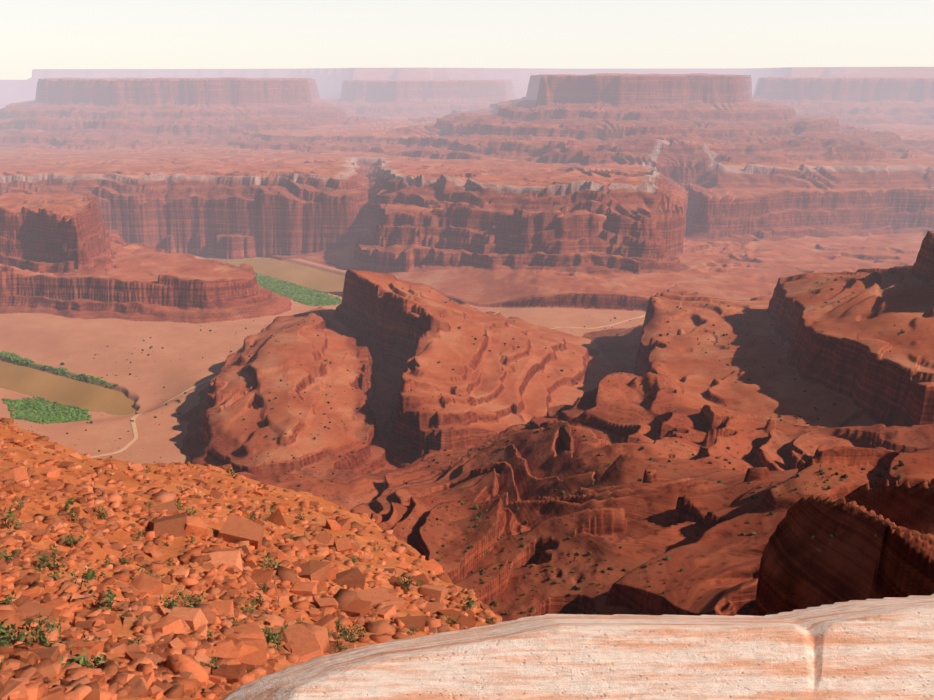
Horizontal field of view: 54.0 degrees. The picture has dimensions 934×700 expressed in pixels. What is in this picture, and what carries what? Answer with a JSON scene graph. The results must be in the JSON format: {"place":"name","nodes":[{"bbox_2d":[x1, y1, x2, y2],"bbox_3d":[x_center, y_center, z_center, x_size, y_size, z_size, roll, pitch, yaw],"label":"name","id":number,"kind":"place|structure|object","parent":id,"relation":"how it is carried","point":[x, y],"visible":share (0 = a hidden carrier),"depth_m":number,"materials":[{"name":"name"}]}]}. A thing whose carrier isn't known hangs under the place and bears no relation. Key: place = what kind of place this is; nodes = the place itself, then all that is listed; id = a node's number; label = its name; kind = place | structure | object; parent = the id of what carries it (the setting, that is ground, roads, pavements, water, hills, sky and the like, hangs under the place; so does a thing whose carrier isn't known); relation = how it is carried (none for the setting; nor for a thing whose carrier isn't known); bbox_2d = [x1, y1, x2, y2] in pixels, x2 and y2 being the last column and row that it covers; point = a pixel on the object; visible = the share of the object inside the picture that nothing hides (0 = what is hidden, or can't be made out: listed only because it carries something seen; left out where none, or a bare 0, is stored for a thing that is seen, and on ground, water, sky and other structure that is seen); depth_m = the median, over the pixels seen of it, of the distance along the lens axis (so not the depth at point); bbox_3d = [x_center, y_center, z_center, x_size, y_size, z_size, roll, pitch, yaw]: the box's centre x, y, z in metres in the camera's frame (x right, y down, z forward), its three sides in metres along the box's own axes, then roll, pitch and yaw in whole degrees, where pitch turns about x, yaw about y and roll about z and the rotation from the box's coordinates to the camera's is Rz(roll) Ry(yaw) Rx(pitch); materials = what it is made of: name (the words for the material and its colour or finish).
{"place":"outdoors","nodes":[
{"label":"outdoors","id":0,"kind":"place"},
{"bbox_2d":[0,255,344,414],"bbox_3d":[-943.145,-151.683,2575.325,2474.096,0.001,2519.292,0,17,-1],"label":"river water","id":1,"kind":"structure","parent":0,"point":[52,388],"depth_m":1874.01,"materials":[{"name":"brown liquid"}]},
{"bbox_2d":[89,312,644,457],"bbox_3d":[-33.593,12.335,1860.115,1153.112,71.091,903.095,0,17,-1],"label":"dirt road","id":2,"kind":"structure","parent":0,"point":[134,427],"depth_m":1596.17,"materials":[{"name":"beige soil"}]},
{"bbox_2d":[0,67,933,699],"bbox_3d":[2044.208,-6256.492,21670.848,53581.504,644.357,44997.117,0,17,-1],"label":"canyon terrain","id":3,"kind":"structure","parent":0,"point":[530,207],"depth_m":1692.52,"materials":[{"name":"stone"}]},
{"bbox_2d":[0,272,341,423],"bbox_3d":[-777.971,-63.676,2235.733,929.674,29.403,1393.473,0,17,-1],"label":"riverside thickets","id":4,"kind":"object","parent":3,"relation":"on","point":[58,416],"visible":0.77,"depth_m":1847.56,"materials":[{"name":"green plant"}]},
{"bbox_2d":[0,418,501,699],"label":"scree boulders","id":5,"kind":"object","parent":3,"relation":"on","point":[34,669],"visible":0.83,"depth_m":12.47,"materials":[{"name":"orange stone"}]},
{"bbox_2d":[0,419,906,672],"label":"desert shrubs","id":6,"kind":"object","parent":3,"relation":"on","point":[42,639],"visible":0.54,"depth_m":10.66,"materials":[{"name":"green plant"}]},
{"bbox_2d":[4,276,905,614],"bbox_3d":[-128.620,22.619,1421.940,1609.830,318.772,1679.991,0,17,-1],"label":"desert shrubs","id":7,"kind":"object","parent":3,"relation":"on","point":[494,602],"visible":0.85,"depth_m":987.79,"materials":[{"name":"green plant"}]},
{"bbox_2d":[0,0,933,79],"label":"sky","id":8,"kind":"structure","parent":0,"point":[35,34],"materials":[{"name":"white"}]}
]}

